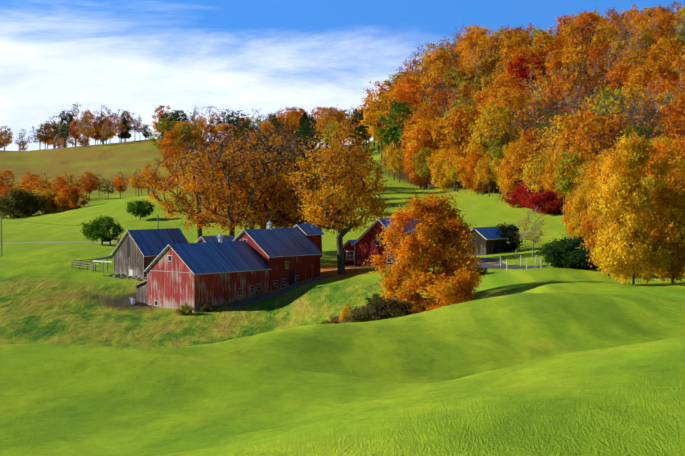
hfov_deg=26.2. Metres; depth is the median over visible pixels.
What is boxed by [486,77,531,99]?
forest tree
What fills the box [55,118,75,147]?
tree
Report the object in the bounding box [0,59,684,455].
ground
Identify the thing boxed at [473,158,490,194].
edge tree
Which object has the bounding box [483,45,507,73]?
forest tree
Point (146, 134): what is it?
tree
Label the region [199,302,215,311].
shrub
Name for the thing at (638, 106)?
forest tree
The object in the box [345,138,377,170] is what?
belt tree
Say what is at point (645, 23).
forest tree
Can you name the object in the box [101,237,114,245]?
standing cow
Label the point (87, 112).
tree
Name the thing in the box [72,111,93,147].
tree
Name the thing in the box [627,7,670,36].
forest tree
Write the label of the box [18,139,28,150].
tree
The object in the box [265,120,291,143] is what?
ridge tree
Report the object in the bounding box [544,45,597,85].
forest tree
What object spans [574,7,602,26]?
forest tree
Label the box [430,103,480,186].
forest tree
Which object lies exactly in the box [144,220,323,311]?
red barns
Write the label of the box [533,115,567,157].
forest tree
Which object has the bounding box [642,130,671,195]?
young tree
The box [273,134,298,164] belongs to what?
belt tree
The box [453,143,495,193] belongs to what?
edge tree
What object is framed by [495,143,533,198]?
edge tree
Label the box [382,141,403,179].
edge tree
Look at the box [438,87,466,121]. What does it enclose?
forest tree
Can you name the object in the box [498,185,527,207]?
sumac
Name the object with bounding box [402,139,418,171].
edge tree
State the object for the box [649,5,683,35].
forest tree
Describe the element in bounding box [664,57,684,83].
forest tree
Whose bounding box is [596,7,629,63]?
forest tree
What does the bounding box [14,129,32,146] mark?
tree
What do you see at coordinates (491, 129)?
forest tree
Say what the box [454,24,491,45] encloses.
forest tree
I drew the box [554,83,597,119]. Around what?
forest tree
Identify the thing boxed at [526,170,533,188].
edge tree
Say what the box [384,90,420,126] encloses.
forest tree
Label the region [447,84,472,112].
forest tree
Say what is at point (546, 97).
forest tree
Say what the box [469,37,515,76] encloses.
forest tree
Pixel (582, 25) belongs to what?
forest tree
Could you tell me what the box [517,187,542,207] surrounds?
sumac
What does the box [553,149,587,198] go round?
edge tree
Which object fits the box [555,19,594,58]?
forest tree
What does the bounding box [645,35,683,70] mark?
forest tree
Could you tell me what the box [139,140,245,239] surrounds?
maple
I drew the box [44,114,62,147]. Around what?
bare skyline tree
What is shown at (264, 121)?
ridge tree
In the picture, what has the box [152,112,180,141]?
ridge tree
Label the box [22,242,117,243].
farm track
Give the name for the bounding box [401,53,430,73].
forest tree
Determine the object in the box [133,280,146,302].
barn lean to
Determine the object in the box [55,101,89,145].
bare skyline tree
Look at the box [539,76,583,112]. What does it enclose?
forest tree
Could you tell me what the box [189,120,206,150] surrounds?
ridge tree
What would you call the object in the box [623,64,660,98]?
forest tree
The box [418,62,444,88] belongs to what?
forest tree
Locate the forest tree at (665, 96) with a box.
[653,87,681,116]
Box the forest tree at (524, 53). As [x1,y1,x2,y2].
[502,45,547,91]
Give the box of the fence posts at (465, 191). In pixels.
[416,184,532,209]
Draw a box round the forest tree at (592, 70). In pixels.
[586,54,623,93]
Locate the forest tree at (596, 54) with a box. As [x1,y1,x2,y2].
[586,44,615,78]
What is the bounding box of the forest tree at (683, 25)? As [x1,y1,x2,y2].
[665,11,684,50]
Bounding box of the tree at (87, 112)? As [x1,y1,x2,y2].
[75,108,97,144]
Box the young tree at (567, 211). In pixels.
[560,186,580,236]
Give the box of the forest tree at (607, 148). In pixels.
[583,129,628,160]
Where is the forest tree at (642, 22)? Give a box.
[627,10,662,37]
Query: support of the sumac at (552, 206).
on the ground
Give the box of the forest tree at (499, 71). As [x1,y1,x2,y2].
[493,67,514,87]
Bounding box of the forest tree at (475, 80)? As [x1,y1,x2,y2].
[453,64,491,98]
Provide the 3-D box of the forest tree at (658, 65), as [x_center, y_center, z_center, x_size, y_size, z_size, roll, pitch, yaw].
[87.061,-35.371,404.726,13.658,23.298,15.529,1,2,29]
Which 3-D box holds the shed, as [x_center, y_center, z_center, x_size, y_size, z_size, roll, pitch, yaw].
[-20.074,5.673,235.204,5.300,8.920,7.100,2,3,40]
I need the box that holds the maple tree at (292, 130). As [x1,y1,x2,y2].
[229,123,333,227]
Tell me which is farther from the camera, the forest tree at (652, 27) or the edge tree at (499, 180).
the forest tree at (652, 27)
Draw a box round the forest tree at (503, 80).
[485,73,531,101]
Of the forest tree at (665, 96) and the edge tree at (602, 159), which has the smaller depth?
the edge tree at (602, 159)
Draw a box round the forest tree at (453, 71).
[439,69,469,97]
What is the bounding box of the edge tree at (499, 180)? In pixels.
[487,140,517,184]
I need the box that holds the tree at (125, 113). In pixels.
[118,111,134,141]
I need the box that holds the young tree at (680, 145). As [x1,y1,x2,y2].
[652,129,684,202]
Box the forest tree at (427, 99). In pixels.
[414,83,442,112]
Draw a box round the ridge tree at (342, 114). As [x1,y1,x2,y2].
[340,111,348,141]
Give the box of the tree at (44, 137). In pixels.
[35,121,54,148]
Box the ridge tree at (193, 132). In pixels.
[181,119,203,157]
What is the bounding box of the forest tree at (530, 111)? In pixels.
[505,106,543,155]
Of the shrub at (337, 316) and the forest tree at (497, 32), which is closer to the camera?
the shrub at (337, 316)
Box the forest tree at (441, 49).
[415,36,462,73]
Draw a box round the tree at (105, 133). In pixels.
[99,119,112,135]
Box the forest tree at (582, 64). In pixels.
[574,51,593,77]
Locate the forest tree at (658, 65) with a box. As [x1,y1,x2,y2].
[635,58,682,96]
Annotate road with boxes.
[474,257,590,268]
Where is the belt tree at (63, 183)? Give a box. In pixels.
[51,176,67,192]
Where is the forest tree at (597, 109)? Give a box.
[576,102,616,136]
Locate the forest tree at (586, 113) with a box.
[562,99,616,167]
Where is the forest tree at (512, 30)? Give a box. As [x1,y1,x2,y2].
[495,28,527,44]
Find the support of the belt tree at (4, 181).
on the ground
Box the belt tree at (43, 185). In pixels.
[33,173,56,191]
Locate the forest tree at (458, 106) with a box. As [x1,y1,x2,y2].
[450,97,468,130]
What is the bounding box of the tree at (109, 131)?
[105,119,113,143]
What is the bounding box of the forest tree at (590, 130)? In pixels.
[563,114,619,168]
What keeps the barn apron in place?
on the ground
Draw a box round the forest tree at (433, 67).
[422,62,450,95]
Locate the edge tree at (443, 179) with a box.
[428,148,453,189]
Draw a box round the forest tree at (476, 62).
[465,51,490,85]
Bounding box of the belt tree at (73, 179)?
[58,173,76,187]
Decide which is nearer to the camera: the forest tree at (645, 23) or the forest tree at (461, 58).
the forest tree at (645, 23)
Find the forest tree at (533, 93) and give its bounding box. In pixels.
[525,78,560,122]
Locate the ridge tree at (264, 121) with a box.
[254,112,281,137]
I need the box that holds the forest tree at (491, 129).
[477,114,498,184]
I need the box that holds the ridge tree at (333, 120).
[314,108,354,148]
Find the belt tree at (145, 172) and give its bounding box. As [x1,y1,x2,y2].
[138,160,159,192]
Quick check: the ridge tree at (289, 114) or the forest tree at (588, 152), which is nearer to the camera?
the forest tree at (588, 152)
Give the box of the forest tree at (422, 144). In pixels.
[402,117,445,187]
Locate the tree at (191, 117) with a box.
[189,104,198,125]
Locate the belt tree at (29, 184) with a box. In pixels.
[22,174,42,191]
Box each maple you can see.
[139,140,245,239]
[170,130,294,237]
[245,126,352,227]
[362,189,484,312]
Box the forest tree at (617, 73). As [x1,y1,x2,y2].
[599,61,636,96]
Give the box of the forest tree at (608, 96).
[587,85,635,130]
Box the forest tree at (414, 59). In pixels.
[405,43,446,76]
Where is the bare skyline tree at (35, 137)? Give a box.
[28,125,47,149]
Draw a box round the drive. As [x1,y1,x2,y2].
[323,261,499,271]
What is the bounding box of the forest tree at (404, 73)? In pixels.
[395,67,410,83]
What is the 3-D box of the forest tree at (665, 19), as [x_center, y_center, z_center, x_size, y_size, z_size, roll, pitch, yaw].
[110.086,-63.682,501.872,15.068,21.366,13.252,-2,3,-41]
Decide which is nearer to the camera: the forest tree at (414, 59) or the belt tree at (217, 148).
the belt tree at (217, 148)
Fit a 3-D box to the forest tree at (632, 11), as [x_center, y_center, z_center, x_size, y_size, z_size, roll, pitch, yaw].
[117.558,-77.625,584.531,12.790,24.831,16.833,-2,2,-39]
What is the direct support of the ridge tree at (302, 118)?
on the ground
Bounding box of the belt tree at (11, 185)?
[0,170,16,187]
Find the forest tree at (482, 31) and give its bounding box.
[466,26,496,48]
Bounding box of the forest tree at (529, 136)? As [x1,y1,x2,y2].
[507,124,546,162]
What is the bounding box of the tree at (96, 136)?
[88,126,102,144]
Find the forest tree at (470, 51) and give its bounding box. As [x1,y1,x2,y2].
[460,43,486,87]
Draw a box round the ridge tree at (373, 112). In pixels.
[367,98,381,145]
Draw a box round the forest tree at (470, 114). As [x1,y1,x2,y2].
[439,95,495,147]
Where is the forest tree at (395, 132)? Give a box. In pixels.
[374,97,416,148]
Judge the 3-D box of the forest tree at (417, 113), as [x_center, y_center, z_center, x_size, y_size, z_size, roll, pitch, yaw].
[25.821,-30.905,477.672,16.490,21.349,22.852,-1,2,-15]
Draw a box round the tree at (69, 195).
[53,184,90,210]
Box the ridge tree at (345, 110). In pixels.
[337,109,352,145]
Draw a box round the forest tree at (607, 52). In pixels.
[598,35,641,81]
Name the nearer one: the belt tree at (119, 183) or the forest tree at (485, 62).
the belt tree at (119, 183)
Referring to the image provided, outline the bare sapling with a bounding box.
[512,206,545,257]
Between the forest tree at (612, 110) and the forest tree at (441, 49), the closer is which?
the forest tree at (612, 110)
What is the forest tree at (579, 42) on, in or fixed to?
on the ground
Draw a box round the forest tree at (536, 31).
[523,27,554,39]
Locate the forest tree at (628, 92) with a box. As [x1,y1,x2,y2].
[600,87,659,126]
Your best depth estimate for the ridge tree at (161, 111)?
628.91 m
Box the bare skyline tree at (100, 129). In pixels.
[95,113,114,143]
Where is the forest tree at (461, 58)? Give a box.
[457,30,484,62]
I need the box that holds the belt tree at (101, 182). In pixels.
[94,174,106,192]
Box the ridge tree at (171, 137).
[156,126,188,165]
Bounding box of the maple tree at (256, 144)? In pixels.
[206,124,307,228]
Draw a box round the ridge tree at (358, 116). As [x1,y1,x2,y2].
[343,106,369,145]
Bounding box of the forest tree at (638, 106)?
[621,90,679,140]
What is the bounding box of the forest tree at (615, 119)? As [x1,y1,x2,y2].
[586,110,630,145]
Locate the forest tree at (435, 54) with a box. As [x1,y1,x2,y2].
[420,47,456,75]
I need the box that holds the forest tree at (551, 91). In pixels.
[540,63,596,114]
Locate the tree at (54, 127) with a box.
[49,111,74,147]
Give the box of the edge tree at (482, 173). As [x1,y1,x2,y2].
[472,148,502,195]
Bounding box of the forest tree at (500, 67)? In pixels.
[490,56,509,77]
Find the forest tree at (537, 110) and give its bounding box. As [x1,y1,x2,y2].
[507,99,557,150]
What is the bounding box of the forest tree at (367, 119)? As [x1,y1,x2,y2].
[357,92,401,162]
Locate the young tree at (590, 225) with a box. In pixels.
[576,172,632,276]
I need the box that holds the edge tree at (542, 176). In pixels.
[537,164,567,195]
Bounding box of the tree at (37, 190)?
[32,187,46,194]
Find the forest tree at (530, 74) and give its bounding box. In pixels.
[513,69,546,101]
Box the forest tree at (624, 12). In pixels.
[619,9,636,18]
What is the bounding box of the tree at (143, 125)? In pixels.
[135,117,144,132]
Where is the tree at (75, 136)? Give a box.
[68,120,82,145]
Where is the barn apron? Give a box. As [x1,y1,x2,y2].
[226,275,338,306]
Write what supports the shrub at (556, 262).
on the ground
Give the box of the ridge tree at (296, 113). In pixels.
[274,106,302,134]
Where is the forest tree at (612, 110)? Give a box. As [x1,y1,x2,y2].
[578,92,650,140]
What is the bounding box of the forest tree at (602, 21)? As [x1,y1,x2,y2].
[593,15,615,49]
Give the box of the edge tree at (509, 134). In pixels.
[481,132,519,192]
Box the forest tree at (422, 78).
[415,70,436,95]
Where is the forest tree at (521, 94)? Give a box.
[496,90,536,125]
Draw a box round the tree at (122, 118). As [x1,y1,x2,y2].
[113,108,130,141]
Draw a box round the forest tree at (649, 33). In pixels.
[629,22,662,63]
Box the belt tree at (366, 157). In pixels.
[357,151,372,185]
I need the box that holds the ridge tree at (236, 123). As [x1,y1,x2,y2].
[221,108,254,151]
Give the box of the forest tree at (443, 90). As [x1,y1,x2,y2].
[430,74,453,109]
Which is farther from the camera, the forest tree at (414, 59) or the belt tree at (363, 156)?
the forest tree at (414, 59)
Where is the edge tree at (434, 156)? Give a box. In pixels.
[423,149,449,188]
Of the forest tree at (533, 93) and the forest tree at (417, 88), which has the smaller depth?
the forest tree at (533, 93)
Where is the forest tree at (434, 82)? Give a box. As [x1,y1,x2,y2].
[418,71,451,104]
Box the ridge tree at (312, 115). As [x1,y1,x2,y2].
[309,106,331,150]
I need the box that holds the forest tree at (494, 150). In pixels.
[479,123,516,193]
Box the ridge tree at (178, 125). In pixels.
[174,121,202,156]
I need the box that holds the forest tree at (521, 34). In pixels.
[505,25,532,52]
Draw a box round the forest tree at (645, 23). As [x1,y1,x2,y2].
[629,19,662,49]
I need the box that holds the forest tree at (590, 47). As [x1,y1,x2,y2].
[562,19,613,83]
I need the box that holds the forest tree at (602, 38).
[586,21,626,75]
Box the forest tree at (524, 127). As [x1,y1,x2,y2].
[493,107,547,158]
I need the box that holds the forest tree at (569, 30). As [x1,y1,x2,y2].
[555,24,589,57]
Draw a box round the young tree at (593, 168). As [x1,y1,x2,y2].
[582,150,618,223]
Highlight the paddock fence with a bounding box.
[72,257,100,271]
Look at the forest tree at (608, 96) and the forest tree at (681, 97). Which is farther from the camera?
the forest tree at (608, 96)
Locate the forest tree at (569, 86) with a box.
[558,65,599,113]
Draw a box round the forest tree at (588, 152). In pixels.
[574,131,609,169]
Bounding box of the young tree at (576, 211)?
[565,173,602,240]
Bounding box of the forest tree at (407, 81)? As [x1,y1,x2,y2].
[390,74,426,103]
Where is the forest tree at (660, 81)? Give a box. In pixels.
[626,73,684,121]
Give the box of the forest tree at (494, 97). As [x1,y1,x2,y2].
[474,89,513,123]
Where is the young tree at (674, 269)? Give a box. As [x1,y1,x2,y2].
[627,141,684,283]
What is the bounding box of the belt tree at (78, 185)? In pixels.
[69,177,82,192]
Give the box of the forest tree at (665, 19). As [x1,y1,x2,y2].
[645,11,684,58]
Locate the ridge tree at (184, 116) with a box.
[171,110,189,140]
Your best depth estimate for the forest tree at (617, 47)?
481.91 m
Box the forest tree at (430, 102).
[422,100,446,119]
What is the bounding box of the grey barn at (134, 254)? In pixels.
[91,228,188,280]
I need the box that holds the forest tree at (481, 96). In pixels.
[468,90,497,158]
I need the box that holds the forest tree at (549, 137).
[538,121,571,152]
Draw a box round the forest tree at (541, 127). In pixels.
[535,96,593,155]
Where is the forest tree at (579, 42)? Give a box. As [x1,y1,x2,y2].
[563,35,588,70]
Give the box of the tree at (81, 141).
[76,136,88,145]
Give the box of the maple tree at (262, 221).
[204,119,325,228]
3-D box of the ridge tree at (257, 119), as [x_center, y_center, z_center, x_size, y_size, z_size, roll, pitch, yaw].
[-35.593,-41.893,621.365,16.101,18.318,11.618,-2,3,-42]
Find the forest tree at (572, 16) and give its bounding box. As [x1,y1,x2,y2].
[554,14,577,28]
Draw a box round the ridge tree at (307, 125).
[296,117,321,153]
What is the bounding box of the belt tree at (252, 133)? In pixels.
[239,132,277,153]
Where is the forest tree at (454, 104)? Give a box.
[443,93,475,147]
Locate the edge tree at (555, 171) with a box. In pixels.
[542,149,582,214]
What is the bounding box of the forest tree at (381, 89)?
[362,79,395,116]
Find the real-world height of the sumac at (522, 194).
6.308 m
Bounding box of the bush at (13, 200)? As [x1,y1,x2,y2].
[0,185,51,218]
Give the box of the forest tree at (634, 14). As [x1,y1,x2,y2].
[625,13,648,27]
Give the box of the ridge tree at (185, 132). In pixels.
[172,124,199,161]
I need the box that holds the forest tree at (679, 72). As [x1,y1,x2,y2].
[669,58,684,86]
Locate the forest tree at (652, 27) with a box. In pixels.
[636,16,667,49]
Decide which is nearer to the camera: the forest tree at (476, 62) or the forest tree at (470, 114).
the forest tree at (470, 114)
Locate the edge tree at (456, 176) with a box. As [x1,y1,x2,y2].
[442,156,469,191]
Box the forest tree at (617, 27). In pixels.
[594,11,642,53]
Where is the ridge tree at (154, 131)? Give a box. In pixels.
[147,113,176,136]
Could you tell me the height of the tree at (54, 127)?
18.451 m
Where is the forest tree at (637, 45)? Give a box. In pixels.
[617,30,656,73]
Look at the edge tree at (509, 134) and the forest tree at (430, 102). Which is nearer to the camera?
the edge tree at (509, 134)
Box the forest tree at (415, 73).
[392,59,430,90]
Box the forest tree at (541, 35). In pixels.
[526,28,558,87]
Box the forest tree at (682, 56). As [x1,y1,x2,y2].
[669,46,684,82]
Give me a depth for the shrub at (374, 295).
196.07 m
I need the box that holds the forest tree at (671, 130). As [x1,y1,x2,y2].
[649,101,684,144]
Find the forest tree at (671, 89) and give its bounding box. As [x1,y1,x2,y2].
[650,85,684,109]
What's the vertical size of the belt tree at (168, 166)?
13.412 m
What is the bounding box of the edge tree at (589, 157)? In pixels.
[565,153,599,195]
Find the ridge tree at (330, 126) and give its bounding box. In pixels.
[322,121,344,152]
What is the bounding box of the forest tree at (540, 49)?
[528,36,555,62]
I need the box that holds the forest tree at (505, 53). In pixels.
[498,32,529,65]
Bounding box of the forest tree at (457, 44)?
[439,29,489,64]
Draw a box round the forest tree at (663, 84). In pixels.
[647,79,684,105]
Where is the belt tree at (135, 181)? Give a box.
[128,168,147,196]
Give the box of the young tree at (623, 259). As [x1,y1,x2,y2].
[583,125,684,283]
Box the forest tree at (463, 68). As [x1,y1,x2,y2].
[450,66,482,96]
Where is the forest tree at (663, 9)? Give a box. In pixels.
[646,6,673,21]
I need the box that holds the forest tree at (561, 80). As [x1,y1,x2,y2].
[541,68,584,112]
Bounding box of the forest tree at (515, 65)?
[502,57,551,96]
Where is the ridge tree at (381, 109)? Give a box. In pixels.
[365,107,387,152]
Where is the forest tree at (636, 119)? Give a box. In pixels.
[606,102,680,150]
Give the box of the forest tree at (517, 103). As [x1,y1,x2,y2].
[497,93,541,120]
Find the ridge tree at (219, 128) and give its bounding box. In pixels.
[214,123,236,142]
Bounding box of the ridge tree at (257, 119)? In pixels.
[242,108,268,131]
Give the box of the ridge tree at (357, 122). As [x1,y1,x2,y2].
[347,108,373,145]
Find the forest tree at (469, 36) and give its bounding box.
[455,32,485,66]
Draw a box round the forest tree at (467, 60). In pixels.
[461,47,485,82]
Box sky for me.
[0,0,684,150]
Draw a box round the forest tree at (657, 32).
[650,26,668,55]
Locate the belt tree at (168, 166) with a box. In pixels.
[159,146,187,192]
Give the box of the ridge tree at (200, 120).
[192,117,206,144]
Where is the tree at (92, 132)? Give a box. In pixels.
[84,123,94,138]
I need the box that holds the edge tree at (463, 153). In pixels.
[452,145,471,173]
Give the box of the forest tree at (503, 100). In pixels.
[477,93,537,140]
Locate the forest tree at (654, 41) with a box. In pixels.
[625,34,662,58]
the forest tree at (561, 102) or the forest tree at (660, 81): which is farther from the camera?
the forest tree at (561, 102)
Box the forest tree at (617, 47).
[603,31,651,66]
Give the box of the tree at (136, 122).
[126,111,143,131]
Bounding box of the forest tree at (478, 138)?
[466,103,520,192]
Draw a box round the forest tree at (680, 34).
[674,9,684,45]
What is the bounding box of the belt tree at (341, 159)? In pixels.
[332,152,356,177]
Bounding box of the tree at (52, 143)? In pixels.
[48,122,63,148]
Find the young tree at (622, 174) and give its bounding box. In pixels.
[592,149,652,236]
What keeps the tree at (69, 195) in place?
on the ground
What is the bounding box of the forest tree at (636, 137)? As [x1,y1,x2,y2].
[610,130,659,161]
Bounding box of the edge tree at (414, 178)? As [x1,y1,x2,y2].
[403,136,433,187]
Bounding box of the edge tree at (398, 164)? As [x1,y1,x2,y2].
[385,149,407,181]
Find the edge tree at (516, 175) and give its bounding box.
[503,143,532,185]
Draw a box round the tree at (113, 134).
[104,118,117,138]
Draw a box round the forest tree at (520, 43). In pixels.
[497,30,534,67]
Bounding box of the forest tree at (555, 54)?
[532,47,568,92]
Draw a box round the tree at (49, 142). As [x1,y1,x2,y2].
[40,124,53,148]
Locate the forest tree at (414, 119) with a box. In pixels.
[397,113,441,155]
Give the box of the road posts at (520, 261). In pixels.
[500,250,541,271]
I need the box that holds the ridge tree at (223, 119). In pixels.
[209,108,241,134]
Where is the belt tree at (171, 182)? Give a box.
[166,174,178,192]
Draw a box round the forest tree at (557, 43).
[537,38,575,71]
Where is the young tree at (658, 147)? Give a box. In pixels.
[619,135,678,271]
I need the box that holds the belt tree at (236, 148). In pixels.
[227,136,254,172]
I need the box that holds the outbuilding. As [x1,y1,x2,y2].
[464,227,508,255]
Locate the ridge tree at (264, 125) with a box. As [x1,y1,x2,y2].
[257,121,275,142]
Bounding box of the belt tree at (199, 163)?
[187,150,211,181]
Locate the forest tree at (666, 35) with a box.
[645,23,684,58]
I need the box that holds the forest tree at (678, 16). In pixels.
[667,5,684,43]
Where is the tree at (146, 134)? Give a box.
[142,124,150,137]
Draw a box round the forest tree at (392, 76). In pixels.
[384,72,409,103]
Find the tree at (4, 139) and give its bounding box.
[0,125,12,150]
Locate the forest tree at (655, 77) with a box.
[626,74,668,106]
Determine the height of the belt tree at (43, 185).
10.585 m
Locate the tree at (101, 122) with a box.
[83,104,120,143]
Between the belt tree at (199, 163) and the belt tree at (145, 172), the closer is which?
the belt tree at (199, 163)
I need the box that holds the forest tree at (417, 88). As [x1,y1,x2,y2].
[390,84,429,118]
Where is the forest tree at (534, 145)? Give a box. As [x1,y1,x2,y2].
[525,120,572,171]
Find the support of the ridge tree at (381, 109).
on the ground
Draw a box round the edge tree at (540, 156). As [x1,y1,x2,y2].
[525,153,551,180]
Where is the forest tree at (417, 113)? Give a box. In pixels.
[409,103,443,127]
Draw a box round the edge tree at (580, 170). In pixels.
[571,160,600,201]
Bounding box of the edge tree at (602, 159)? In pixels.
[593,150,616,183]
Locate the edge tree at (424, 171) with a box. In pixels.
[410,146,434,189]
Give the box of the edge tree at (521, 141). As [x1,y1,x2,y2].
[498,136,545,187]
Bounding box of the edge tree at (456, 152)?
[442,145,467,190]
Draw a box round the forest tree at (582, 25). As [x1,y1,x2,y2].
[563,12,599,42]
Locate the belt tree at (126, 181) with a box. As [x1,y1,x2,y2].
[107,172,129,187]
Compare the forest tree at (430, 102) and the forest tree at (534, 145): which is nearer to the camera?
the forest tree at (534, 145)
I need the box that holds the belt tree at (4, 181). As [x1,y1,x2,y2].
[0,175,9,190]
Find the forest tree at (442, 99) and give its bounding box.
[426,92,451,114]
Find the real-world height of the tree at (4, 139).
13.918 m
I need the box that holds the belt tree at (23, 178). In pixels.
[17,170,36,188]
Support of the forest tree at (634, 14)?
on the ground
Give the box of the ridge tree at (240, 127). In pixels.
[230,124,256,140]
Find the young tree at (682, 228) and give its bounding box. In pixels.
[661,184,684,279]
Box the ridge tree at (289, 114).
[284,112,298,153]
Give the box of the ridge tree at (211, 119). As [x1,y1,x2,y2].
[195,104,224,140]
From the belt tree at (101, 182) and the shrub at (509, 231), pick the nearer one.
the shrub at (509, 231)
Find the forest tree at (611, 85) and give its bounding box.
[599,84,621,99]
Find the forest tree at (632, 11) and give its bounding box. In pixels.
[624,1,638,25]
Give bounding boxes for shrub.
[175,303,194,315]
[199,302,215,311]
[321,318,339,323]
[329,308,370,323]
[335,304,385,322]
[338,303,352,321]
[353,293,405,321]
[365,293,381,304]
[383,297,421,316]
[472,264,487,274]
[493,220,525,251]
[493,292,507,296]
[536,235,580,267]
[547,234,600,269]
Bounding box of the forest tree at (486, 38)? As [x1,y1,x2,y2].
[461,34,494,63]
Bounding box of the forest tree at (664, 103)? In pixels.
[651,92,683,138]
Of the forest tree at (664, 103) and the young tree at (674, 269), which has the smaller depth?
the young tree at (674, 269)
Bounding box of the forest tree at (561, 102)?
[544,100,577,125]
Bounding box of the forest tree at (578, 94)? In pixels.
[567,89,599,116]
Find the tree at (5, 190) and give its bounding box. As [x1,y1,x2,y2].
[0,184,13,208]
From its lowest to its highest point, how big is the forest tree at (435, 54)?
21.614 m
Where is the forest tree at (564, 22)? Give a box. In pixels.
[547,12,571,38]
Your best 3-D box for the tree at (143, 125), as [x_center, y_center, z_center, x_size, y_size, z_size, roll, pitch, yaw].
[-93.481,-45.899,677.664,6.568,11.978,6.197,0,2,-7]
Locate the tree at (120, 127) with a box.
[112,116,127,142]
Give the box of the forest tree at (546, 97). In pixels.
[525,89,564,129]
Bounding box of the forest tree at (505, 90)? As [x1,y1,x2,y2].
[490,86,523,104]
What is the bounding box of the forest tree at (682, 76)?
[675,70,684,95]
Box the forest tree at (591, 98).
[571,72,643,119]
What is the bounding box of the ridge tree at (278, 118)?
[267,107,287,135]
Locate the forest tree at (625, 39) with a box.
[607,17,640,60]
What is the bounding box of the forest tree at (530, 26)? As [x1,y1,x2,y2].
[522,23,534,36]
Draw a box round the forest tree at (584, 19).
[566,10,604,72]
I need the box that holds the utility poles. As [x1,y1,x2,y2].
[1,214,158,255]
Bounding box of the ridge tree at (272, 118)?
[264,113,283,135]
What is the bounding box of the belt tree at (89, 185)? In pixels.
[80,172,99,199]
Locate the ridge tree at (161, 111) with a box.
[152,105,176,128]
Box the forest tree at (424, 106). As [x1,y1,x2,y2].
[397,102,443,140]
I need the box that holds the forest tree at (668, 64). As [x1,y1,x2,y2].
[659,54,680,79]
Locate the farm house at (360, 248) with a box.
[343,212,424,266]
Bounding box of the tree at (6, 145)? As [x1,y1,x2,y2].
[0,125,12,146]
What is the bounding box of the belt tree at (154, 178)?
[147,168,165,190]
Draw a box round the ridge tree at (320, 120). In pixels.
[313,107,345,144]
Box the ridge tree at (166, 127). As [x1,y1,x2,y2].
[145,115,182,162]
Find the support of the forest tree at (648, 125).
on the ground
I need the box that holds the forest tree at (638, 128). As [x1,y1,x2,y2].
[615,125,668,149]
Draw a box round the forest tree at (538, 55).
[522,49,541,81]
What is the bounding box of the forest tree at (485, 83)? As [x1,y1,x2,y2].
[468,70,501,103]
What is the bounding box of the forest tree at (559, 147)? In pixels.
[543,132,580,176]
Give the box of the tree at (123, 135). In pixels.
[117,117,131,141]
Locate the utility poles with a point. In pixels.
(157, 216)
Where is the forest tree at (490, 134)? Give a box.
[475,123,512,160]
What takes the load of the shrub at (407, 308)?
on the ground
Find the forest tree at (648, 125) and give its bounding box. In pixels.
[611,108,680,150]
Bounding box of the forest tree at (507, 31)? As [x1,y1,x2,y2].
[494,25,518,59]
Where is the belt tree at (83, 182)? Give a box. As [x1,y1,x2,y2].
[76,172,93,199]
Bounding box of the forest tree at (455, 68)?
[425,53,484,92]
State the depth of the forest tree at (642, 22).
511.99 m
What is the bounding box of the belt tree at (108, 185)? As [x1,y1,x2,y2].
[100,179,115,199]
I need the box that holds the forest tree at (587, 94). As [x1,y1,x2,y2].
[564,83,600,111]
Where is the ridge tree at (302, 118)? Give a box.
[294,113,316,154]
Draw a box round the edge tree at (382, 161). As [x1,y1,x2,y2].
[380,142,395,177]
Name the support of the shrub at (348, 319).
on the ground
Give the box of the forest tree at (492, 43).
[481,36,503,91]
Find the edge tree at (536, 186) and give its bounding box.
[519,147,553,192]
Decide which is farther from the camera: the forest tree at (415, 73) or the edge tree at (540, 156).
the forest tree at (415, 73)
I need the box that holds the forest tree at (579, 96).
[566,86,598,115]
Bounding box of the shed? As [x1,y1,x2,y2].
[195,235,234,242]
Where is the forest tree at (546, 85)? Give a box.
[531,67,566,103]
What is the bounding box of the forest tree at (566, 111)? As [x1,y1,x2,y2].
[540,88,581,125]
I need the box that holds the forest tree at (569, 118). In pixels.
[542,113,604,171]
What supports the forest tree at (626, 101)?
on the ground
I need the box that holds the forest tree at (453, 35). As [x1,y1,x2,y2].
[448,25,474,56]
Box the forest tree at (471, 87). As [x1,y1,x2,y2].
[446,78,481,110]
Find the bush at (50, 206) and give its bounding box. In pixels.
[32,190,66,213]
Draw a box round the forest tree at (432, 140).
[418,127,448,153]
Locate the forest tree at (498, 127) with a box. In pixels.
[484,114,519,144]
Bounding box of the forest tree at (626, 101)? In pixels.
[618,86,672,136]
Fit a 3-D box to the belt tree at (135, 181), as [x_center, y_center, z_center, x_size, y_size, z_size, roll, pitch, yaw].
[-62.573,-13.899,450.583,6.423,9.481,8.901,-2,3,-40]
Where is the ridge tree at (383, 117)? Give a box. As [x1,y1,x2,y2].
[375,101,392,139]
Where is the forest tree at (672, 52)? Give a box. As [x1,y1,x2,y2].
[657,39,684,77]
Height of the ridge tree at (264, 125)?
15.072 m
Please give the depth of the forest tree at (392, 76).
578.25 m
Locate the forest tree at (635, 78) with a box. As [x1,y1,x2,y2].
[623,65,663,98]
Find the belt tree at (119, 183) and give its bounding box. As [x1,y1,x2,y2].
[112,177,127,198]
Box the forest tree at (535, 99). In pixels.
[521,94,551,130]
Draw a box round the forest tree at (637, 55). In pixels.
[613,48,650,84]
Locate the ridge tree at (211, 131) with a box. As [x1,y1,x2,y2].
[197,124,221,148]
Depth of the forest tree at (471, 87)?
493.82 m
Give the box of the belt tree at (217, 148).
[203,137,233,169]
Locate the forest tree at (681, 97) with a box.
[655,90,684,130]
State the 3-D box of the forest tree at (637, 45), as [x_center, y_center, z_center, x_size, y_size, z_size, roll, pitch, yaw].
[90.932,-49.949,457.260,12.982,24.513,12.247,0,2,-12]
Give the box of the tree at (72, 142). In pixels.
[66,128,79,146]
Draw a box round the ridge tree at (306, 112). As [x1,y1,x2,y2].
[286,109,309,116]
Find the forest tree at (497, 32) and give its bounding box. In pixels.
[491,28,504,38]
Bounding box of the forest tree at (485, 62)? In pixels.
[461,48,500,86]
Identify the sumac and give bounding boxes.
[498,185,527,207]
[516,188,532,206]
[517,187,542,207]
[524,189,568,214]
[527,193,542,211]

